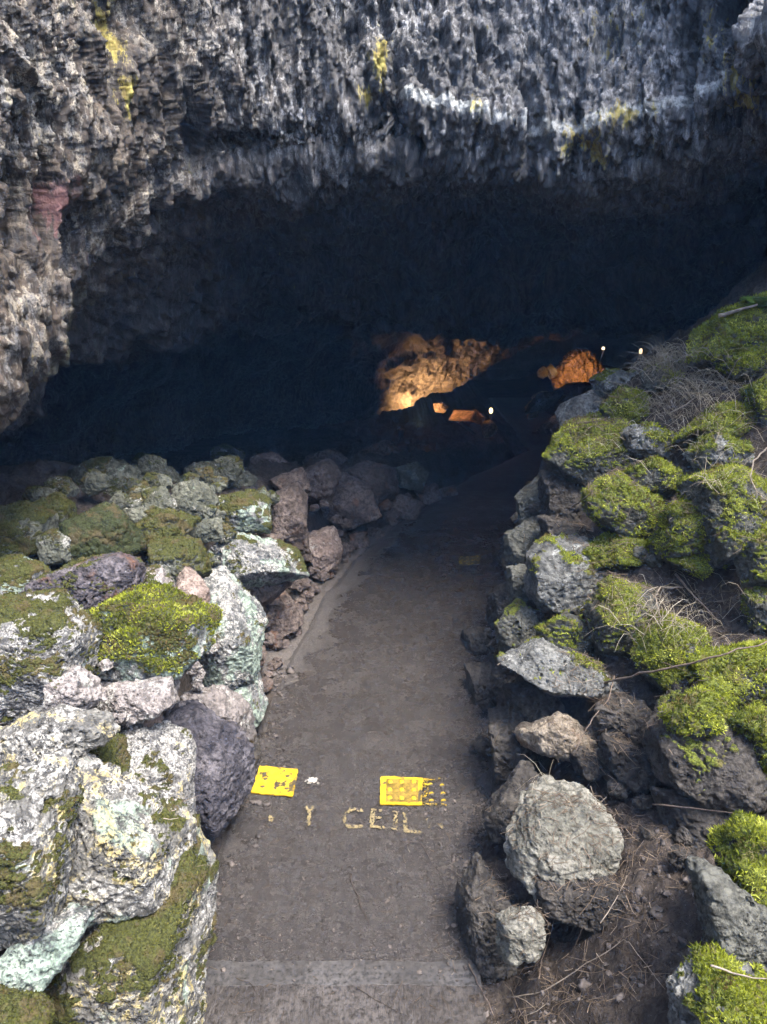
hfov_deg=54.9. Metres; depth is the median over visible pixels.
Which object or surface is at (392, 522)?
stone
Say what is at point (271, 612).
stone
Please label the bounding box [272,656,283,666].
stone
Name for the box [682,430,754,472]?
stone
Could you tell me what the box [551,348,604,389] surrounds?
rock
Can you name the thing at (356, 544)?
stone
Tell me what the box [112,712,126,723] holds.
stone
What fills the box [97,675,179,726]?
stone
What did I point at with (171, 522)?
slab
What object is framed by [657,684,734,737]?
stone
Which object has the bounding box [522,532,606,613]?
boulder
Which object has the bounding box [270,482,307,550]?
slab
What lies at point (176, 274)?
cave ceiling
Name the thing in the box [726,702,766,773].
stone
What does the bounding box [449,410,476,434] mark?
information board
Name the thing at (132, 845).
boulder
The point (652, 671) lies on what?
twig
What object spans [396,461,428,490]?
stone
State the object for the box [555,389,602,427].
boulder
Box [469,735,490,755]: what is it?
stone
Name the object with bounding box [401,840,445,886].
twig
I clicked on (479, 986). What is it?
twig
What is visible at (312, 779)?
paint splash
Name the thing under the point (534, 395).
stone
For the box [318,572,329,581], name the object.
stone
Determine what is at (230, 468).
stone
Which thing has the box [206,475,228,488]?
stone
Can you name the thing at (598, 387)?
stone
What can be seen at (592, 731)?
stone
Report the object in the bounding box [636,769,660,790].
stone
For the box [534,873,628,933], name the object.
stone
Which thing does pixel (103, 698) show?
stone
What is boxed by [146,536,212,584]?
block
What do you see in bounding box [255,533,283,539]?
stone
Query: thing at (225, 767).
boulder
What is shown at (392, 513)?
stone
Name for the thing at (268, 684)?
stone
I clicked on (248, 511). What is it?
stone
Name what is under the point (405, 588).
path
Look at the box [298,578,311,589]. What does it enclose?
stone
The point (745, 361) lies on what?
stone
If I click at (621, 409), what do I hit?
boulder
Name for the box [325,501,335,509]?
stone
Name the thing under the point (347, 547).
stone
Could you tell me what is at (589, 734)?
stone
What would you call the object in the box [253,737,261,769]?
stone
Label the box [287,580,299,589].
stone
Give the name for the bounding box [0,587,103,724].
boulder
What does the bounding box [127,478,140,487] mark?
stone
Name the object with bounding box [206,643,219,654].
stone
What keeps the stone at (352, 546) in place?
on the ground at (460, 456)
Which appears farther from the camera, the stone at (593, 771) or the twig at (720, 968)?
the stone at (593, 771)
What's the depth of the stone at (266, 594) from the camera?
4.57 m
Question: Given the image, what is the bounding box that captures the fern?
[739,295,766,309]
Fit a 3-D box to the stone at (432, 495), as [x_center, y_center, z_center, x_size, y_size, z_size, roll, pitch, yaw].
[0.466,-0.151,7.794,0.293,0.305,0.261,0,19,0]
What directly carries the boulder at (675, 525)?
on the ground at (460, 456)
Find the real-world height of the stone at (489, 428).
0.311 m
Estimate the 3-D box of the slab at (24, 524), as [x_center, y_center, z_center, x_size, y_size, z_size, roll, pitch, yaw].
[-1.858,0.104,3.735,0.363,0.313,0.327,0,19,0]
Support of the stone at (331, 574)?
on the ground at (460, 456)
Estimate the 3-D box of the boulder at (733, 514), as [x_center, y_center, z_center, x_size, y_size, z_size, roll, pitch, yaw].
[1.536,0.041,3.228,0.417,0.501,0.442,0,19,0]
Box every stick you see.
[652,804,731,812]
[674,573,719,621]
[718,304,757,317]
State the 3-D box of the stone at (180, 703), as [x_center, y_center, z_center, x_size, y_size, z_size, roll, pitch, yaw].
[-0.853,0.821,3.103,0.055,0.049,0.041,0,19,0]
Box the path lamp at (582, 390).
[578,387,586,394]
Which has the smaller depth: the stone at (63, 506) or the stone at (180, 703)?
the stone at (180, 703)
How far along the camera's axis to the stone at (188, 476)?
4.84 m
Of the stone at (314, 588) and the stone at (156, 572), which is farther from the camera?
the stone at (314, 588)
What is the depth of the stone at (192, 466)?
5.42 m
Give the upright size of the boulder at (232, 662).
0.590 m
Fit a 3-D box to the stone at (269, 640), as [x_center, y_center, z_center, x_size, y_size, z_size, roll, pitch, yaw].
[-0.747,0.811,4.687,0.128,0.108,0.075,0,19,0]
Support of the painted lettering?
on the path
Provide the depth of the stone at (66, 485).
4.40 m
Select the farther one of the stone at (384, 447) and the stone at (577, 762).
the stone at (384, 447)
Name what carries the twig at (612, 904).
on the stone at (589, 918)
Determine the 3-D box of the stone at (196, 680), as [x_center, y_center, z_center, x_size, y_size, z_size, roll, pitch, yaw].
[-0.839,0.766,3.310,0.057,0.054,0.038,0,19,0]
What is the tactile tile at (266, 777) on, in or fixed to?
on the path
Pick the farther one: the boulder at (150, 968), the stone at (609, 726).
the stone at (609, 726)
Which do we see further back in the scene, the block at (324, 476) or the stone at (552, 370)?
the stone at (552, 370)
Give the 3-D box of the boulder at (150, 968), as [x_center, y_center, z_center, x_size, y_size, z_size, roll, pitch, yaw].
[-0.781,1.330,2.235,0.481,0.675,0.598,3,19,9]
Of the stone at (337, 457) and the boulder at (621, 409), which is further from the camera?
the stone at (337, 457)
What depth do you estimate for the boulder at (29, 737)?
2.13 m
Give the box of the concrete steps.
[203,960,485,1023]
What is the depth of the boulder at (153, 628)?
2.74 m
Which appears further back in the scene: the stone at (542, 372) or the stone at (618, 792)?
the stone at (542, 372)
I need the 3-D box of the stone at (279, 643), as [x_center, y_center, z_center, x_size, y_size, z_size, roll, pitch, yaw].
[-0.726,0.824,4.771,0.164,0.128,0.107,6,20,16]
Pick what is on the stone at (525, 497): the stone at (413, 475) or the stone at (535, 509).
the stone at (535, 509)
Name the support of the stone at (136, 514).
on the ground at (460, 456)
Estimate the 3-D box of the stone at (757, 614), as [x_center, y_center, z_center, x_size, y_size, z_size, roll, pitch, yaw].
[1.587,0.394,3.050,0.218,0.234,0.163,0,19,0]
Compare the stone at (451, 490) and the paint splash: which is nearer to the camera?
the paint splash
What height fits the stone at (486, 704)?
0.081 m
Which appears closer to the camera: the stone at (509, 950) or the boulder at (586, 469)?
the stone at (509, 950)
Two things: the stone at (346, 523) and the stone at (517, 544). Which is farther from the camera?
the stone at (346, 523)
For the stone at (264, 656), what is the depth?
4.38 m
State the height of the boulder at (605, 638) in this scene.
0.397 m
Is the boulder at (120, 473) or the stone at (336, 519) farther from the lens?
the stone at (336, 519)
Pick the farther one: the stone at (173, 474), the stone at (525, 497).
the stone at (173, 474)
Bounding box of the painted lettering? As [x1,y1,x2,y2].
[268,806,442,832]
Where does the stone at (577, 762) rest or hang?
on the ground at (460, 456)
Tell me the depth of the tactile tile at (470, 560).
6.15 m
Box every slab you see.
[0,500,58,556]
[0,902,95,991]
[135,507,201,549]
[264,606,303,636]
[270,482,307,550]
[531,414,559,434]
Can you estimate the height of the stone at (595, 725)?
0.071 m
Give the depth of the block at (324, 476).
6.02 m
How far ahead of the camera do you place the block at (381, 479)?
6.78 m
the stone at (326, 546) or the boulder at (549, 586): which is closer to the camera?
the boulder at (549, 586)
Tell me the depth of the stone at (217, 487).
4.70 m
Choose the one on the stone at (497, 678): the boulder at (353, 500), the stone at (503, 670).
the stone at (503, 670)
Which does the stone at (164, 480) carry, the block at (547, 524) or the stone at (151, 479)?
the stone at (151, 479)
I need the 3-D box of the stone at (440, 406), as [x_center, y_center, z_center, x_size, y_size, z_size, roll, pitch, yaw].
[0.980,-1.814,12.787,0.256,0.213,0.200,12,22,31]
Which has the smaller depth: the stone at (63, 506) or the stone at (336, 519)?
the stone at (63, 506)
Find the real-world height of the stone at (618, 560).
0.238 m
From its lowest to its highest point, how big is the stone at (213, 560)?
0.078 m
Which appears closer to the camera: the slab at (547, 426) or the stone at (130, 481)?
the stone at (130, 481)
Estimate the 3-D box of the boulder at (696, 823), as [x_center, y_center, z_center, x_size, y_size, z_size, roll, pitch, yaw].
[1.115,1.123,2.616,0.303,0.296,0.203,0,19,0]
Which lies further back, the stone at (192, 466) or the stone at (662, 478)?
the stone at (192, 466)
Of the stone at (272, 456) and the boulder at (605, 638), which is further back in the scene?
the stone at (272, 456)
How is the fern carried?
on the boulder at (747, 327)
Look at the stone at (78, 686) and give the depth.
2.45 m
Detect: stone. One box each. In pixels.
[0,553,50,594]
[0,983,55,1023]
[22,485,54,501]
[34,491,77,523]
[36,527,71,565]
[42,665,102,710]
[43,475,79,496]
[80,468,109,496]
[89,733,132,771]
[97,658,113,671]
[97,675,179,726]
[99,692,107,701]
[108,490,127,509]
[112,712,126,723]
[119,711,130,723]
[123,506,149,523]
[124,493,143,507]
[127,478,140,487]
[128,485,149,495]
[130,452,146,464]
[131,480,149,486]
[138,454,166,474]
[141,485,176,510]
[142,471,158,486]
[143,564,176,588]
[143,712,163,726]
[144,505,161,514]
[147,471,172,491]
[165,465,182,482]
[175,566,210,602]
[175,701,185,706]
[180,684,256,742]
[183,472,199,480]
[184,461,213,473]
[186,661,202,676]
[189,668,205,681]
[190,679,202,684]
[192,682,203,691]
[193,517,223,543]
[194,466,216,482]
[200,504,217,518]
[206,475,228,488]
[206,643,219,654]
[208,553,219,566]
[209,481,226,493]
[210,443,245,459]
[211,451,230,460]
[213,455,243,482]
[215,509,225,519]
[217,490,272,534]
[219,521,236,544]
[227,470,257,488]
[233,671,268,727]
[248,581,293,606]
[250,451,287,464]
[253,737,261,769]
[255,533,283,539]
[256,485,268,496]
[257,533,269,537]
[260,645,266,666]
[261,676,272,692]
[263,632,275,645]
[264,609,277,619]
[264,671,272,676]
[265,590,296,608]
[265,604,283,620]
[265,612,274,628]
[266,627,281,632]
[267,630,283,649]
[267,660,280,671]
[268,489,279,505]
[269,467,310,491]
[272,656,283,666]
[276,529,290,538]
[281,639,289,648]
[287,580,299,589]
[290,627,301,635]
[294,598,308,611]
[295,585,303,591]
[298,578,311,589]
[298,590,314,602]
[300,529,311,561]
[302,448,347,464]
[305,525,342,574]
[308,566,317,574]
[308,583,320,593]
[309,504,319,511]
[309,568,320,579]
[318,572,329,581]
[319,499,330,508]
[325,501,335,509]
[328,571,334,579]
[331,515,342,523]
[337,529,346,537]
[340,518,351,528]
[341,542,351,555]
[341,557,348,562]
[346,542,355,552]
[348,530,369,549]
[350,541,359,547]
[358,440,401,455]
[372,529,384,538]
[374,497,379,505]
[378,499,391,510]
[379,493,424,519]
[381,507,399,519]
[386,519,397,525]
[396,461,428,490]
[414,483,441,504]
[433,401,447,412]
[439,485,457,497]
[464,661,496,706]
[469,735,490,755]
[471,409,484,424]
[479,698,493,711]
[481,420,497,437]
[485,580,509,629]
[486,638,498,654]
[488,685,499,696]
[489,665,517,686]
[495,906,546,966]
[498,665,513,674]
[501,558,514,569]
[503,516,541,564]
[506,563,529,603]
[510,511,519,524]
[512,711,598,761]
[514,473,539,523]
[524,389,565,414]
[524,399,538,418]
[525,478,538,486]
[528,502,541,514]
[531,391,566,400]
[533,609,595,657]
[534,611,544,621]
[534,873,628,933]
[537,366,547,378]
[546,363,557,378]
[569,745,600,774]
[581,530,648,570]
[581,759,607,781]
[584,724,602,735]
[584,730,597,740]
[588,716,603,732]
[589,367,638,399]
[594,692,651,746]
[596,734,667,794]
[598,732,626,741]
[603,771,616,780]
[607,778,629,798]
[622,455,683,497]
[632,793,653,809]
[633,546,647,562]
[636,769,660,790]
[639,826,659,840]
[640,356,685,392]
[642,553,662,567]
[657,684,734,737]
[663,553,712,579]
[667,845,697,868]
[671,826,692,844]
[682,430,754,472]
[712,343,766,381]
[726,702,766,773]
[733,520,766,587]
[738,586,766,634]
[739,373,766,427]
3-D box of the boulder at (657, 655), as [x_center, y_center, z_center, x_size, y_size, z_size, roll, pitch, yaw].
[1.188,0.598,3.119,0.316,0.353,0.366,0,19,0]
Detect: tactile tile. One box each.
[251,766,297,796]
[380,776,446,805]
[459,555,480,565]
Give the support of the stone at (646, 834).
on the ground at (460, 456)
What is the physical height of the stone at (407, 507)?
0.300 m
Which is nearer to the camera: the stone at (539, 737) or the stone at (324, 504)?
the stone at (539, 737)
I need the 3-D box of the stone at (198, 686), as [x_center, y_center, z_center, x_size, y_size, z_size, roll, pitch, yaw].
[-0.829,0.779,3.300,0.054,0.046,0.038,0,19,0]
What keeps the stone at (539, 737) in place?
on the ground at (460, 456)
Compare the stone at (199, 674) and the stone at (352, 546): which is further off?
the stone at (352, 546)
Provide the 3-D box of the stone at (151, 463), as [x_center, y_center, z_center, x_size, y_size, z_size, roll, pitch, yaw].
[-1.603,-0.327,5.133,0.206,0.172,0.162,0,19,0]
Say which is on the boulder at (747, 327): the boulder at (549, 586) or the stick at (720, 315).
the stick at (720, 315)
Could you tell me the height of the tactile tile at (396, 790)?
0.017 m
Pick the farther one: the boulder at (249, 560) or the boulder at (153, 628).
the boulder at (249, 560)
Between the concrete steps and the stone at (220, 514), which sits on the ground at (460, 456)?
the concrete steps
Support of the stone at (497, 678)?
on the ground at (460, 456)
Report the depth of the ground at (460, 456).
3.44 m
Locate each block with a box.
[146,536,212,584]
[171,480,218,519]
[305,458,341,506]
[345,460,399,504]
[460,626,492,654]
[487,705,538,783]
[502,680,566,722]
[537,469,584,522]
[537,514,592,539]
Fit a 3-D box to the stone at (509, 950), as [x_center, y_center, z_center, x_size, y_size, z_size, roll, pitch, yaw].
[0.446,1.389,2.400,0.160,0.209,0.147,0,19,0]
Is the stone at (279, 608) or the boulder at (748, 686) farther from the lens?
the stone at (279, 608)
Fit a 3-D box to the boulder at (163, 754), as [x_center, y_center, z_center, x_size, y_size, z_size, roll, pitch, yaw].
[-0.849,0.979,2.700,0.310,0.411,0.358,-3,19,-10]
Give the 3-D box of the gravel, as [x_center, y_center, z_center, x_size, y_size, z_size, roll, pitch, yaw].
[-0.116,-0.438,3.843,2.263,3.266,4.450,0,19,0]
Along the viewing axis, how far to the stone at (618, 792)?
2.83 m
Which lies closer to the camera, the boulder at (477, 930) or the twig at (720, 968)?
the twig at (720, 968)
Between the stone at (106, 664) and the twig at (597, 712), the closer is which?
the stone at (106, 664)
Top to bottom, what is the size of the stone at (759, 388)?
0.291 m
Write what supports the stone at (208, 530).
on the slab at (171, 522)
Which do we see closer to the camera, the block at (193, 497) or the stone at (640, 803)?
the stone at (640, 803)
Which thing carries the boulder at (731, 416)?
on the ground at (460, 456)
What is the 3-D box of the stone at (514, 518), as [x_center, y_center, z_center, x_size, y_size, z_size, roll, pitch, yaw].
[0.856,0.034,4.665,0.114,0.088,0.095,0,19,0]
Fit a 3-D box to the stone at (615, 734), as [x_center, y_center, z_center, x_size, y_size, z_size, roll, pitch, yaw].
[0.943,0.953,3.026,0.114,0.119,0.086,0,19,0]
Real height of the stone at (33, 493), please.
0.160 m
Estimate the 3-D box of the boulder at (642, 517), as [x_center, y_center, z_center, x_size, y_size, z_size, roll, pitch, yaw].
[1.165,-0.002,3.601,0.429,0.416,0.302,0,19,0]
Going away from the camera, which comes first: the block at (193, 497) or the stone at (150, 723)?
the stone at (150, 723)
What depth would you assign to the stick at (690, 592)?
3.30 m
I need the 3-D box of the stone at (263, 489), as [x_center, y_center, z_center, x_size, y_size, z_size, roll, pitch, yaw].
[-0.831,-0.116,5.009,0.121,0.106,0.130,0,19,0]
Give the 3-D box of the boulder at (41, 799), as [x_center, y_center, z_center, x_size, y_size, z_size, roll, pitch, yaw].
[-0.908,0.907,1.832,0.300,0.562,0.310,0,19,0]
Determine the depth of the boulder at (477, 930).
2.62 m
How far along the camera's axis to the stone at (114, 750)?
2.36 m
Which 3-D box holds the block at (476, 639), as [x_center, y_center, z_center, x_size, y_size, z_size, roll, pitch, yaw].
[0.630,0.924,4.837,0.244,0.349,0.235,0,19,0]
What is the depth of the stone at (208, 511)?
4.28 m
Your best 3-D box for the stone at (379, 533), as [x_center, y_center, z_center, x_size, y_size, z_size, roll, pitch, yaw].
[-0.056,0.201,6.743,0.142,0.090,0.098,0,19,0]
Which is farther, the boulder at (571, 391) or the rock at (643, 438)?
the boulder at (571, 391)
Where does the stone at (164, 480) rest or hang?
on the ground at (460, 456)
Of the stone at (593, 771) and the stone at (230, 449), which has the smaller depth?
the stone at (593, 771)
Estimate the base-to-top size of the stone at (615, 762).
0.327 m
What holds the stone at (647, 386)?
on the ground at (460, 456)
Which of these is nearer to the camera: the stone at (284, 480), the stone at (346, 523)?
the stone at (284, 480)
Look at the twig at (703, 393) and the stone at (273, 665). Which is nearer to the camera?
the twig at (703, 393)
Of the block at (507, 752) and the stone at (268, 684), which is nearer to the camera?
the block at (507, 752)
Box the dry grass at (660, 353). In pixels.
[516,331,766,813]
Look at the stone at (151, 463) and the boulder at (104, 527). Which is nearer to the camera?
the boulder at (104, 527)
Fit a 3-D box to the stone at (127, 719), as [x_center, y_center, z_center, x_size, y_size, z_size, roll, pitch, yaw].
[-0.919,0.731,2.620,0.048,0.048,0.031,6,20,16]
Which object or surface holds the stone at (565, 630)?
on the ground at (460, 456)
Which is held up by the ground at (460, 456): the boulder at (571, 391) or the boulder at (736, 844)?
the boulder at (571, 391)
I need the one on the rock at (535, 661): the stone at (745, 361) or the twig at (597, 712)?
the twig at (597, 712)
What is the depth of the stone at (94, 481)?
4.52 m
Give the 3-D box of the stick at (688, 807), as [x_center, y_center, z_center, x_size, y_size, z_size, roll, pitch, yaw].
[0.997,0.959,2.387,0.008,0.220,0.324,-8,21,-23]
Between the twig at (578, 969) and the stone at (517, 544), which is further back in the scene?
the stone at (517, 544)
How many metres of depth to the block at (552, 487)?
3.98 m
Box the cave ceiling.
[0,0,766,464]
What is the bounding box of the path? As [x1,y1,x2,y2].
[207,397,553,961]
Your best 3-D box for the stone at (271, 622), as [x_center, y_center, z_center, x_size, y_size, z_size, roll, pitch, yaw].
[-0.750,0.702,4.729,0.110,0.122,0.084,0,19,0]
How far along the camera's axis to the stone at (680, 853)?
2.43 m
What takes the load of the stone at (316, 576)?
on the ground at (460, 456)
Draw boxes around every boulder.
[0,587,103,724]
[0,704,120,766]
[0,749,84,950]
[18,551,146,609]
[43,814,219,1023]
[58,501,147,566]
[62,753,197,928]
[64,456,143,496]
[88,578,223,682]
[119,720,196,813]
[162,699,255,842]
[198,565,268,689]
[207,531,309,589]
[321,472,381,531]
[454,852,517,982]
[482,760,539,843]
[494,597,544,652]
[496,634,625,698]
[503,775,623,917]
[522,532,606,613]
[541,411,637,486]
[543,382,593,411]
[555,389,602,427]
[580,468,666,537]
[583,575,658,657]
[599,383,651,424]
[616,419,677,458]
[627,608,712,693]
[641,678,766,813]
[645,495,704,561]
[650,787,731,850]
[665,939,766,1023]
[672,400,758,446]
[674,461,766,570]
[684,290,766,371]
[684,638,766,711]
[685,855,766,972]
[705,808,766,906]
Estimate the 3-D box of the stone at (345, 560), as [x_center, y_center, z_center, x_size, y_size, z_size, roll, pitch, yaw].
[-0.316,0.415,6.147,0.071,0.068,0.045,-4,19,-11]
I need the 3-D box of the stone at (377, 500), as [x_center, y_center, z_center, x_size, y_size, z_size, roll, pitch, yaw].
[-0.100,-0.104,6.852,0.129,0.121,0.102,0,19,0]
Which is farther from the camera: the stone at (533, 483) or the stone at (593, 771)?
the stone at (533, 483)
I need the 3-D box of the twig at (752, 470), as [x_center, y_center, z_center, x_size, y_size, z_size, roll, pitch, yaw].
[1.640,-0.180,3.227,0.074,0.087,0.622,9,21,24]
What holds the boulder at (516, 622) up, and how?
on the ground at (460, 456)
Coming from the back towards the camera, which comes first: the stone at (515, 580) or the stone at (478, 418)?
the stone at (478, 418)
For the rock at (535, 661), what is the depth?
3.15 m
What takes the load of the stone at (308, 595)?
on the ground at (460, 456)
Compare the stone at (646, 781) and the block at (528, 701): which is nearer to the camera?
the stone at (646, 781)
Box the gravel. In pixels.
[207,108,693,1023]
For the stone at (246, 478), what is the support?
on the ground at (460, 456)
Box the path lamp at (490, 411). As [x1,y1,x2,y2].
[489,408,492,419]
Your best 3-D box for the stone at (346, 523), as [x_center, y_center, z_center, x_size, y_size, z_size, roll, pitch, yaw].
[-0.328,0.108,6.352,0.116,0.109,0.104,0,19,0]
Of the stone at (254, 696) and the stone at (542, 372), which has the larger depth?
the stone at (542, 372)
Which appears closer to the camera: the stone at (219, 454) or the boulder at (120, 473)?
the boulder at (120, 473)
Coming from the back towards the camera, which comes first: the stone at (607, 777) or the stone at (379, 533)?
the stone at (379, 533)
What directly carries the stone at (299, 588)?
on the stone at (308, 595)
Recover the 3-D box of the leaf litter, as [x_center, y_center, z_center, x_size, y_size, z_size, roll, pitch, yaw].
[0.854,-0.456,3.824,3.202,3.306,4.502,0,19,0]
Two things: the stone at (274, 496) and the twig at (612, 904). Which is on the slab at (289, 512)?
the stone at (274, 496)
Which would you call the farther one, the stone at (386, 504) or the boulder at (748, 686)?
the stone at (386, 504)
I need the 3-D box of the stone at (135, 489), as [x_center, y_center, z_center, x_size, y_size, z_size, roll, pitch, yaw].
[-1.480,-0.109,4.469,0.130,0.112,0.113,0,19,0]
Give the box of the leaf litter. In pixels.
[144,46,766,1023]
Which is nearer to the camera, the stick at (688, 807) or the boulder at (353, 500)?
the stick at (688, 807)
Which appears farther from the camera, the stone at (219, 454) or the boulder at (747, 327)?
the stone at (219, 454)
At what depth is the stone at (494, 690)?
4.03 m
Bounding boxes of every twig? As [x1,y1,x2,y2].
[350,873,372,930]
[356,987,401,1013]
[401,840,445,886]
[468,963,494,1016]
[507,939,664,997]
[538,910,555,978]
[575,676,614,752]
[600,876,626,923]
[604,641,766,683]
[655,586,681,625]
[670,357,740,412]
[710,964,766,978]
[750,447,766,499]
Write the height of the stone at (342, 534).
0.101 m
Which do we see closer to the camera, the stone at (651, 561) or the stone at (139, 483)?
the stone at (651, 561)
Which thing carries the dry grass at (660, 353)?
on the ground at (460, 456)
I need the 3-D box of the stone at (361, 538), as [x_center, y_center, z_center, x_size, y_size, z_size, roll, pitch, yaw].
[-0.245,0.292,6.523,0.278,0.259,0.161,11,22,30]
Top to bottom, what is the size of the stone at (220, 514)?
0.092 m
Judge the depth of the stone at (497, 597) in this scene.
4.36 m
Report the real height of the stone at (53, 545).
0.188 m
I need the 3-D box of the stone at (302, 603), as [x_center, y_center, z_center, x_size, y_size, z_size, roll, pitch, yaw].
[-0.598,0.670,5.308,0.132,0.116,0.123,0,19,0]
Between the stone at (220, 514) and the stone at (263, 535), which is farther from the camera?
the stone at (263, 535)
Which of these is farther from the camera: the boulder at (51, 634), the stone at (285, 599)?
the stone at (285, 599)
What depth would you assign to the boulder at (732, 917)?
1.90 m
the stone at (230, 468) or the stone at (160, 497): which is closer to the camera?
the stone at (160, 497)
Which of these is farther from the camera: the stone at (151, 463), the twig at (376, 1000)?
the stone at (151, 463)
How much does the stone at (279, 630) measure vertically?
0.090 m
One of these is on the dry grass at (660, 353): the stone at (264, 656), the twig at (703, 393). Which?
the twig at (703, 393)
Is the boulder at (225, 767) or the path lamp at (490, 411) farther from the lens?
the path lamp at (490, 411)
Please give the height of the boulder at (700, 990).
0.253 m
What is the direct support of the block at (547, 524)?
on the ground at (460, 456)
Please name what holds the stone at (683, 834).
on the ground at (460, 456)
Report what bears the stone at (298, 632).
on the ground at (460, 456)
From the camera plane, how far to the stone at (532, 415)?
12.18 m
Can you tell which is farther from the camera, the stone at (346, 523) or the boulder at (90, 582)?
the stone at (346, 523)
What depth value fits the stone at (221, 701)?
3.34 m
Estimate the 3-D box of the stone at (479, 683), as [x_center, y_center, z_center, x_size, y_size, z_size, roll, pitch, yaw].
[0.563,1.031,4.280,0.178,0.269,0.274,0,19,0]
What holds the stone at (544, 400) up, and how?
on the ground at (460, 456)
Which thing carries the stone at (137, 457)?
on the ground at (460, 456)
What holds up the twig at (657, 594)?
on the boulder at (657, 655)
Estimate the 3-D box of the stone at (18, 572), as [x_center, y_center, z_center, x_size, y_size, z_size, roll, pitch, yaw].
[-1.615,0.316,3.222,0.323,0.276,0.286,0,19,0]
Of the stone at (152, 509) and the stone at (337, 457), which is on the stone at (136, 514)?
the stone at (152, 509)
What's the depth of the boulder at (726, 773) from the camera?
2.51 m
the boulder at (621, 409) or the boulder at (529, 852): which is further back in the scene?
the boulder at (621, 409)
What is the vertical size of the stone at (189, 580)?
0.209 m
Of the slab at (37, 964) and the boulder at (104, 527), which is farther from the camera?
the boulder at (104, 527)
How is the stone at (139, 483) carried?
on the ground at (460, 456)
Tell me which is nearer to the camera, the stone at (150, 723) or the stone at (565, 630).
the stone at (150, 723)
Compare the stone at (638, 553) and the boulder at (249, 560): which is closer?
the stone at (638, 553)
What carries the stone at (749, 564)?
on the stone at (757, 614)
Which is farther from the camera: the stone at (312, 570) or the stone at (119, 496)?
the stone at (312, 570)
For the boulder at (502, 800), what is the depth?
2.98 m
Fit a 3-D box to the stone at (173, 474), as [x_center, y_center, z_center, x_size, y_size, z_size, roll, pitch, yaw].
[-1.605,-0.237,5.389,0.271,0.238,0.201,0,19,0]
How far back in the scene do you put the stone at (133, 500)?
4.28 m
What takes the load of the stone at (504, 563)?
on the ground at (460, 456)
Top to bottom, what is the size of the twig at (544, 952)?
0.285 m
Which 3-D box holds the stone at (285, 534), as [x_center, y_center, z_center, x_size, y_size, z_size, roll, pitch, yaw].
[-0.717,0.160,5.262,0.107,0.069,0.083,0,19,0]
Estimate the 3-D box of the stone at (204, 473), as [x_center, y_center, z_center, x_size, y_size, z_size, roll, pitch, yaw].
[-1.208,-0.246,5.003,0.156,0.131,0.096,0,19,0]
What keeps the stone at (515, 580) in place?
on the ground at (460, 456)
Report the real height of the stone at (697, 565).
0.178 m
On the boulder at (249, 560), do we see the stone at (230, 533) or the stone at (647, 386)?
the stone at (230, 533)
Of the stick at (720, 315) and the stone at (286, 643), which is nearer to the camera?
the stick at (720, 315)
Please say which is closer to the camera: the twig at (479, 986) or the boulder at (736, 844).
the boulder at (736, 844)
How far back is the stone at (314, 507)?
5.89 m
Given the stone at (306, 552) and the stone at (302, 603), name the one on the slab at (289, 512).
the stone at (306, 552)
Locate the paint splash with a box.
[304,777,318,783]
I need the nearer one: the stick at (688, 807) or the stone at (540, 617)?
the stick at (688, 807)
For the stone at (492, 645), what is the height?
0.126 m
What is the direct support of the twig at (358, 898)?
on the path
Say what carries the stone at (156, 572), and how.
on the stone at (189, 580)
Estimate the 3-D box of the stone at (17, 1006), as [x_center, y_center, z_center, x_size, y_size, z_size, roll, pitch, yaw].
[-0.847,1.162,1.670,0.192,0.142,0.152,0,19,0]
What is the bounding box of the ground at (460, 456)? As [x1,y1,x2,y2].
[0,256,766,1023]
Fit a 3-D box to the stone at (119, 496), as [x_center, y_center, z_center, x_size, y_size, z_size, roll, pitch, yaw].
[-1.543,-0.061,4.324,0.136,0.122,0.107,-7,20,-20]

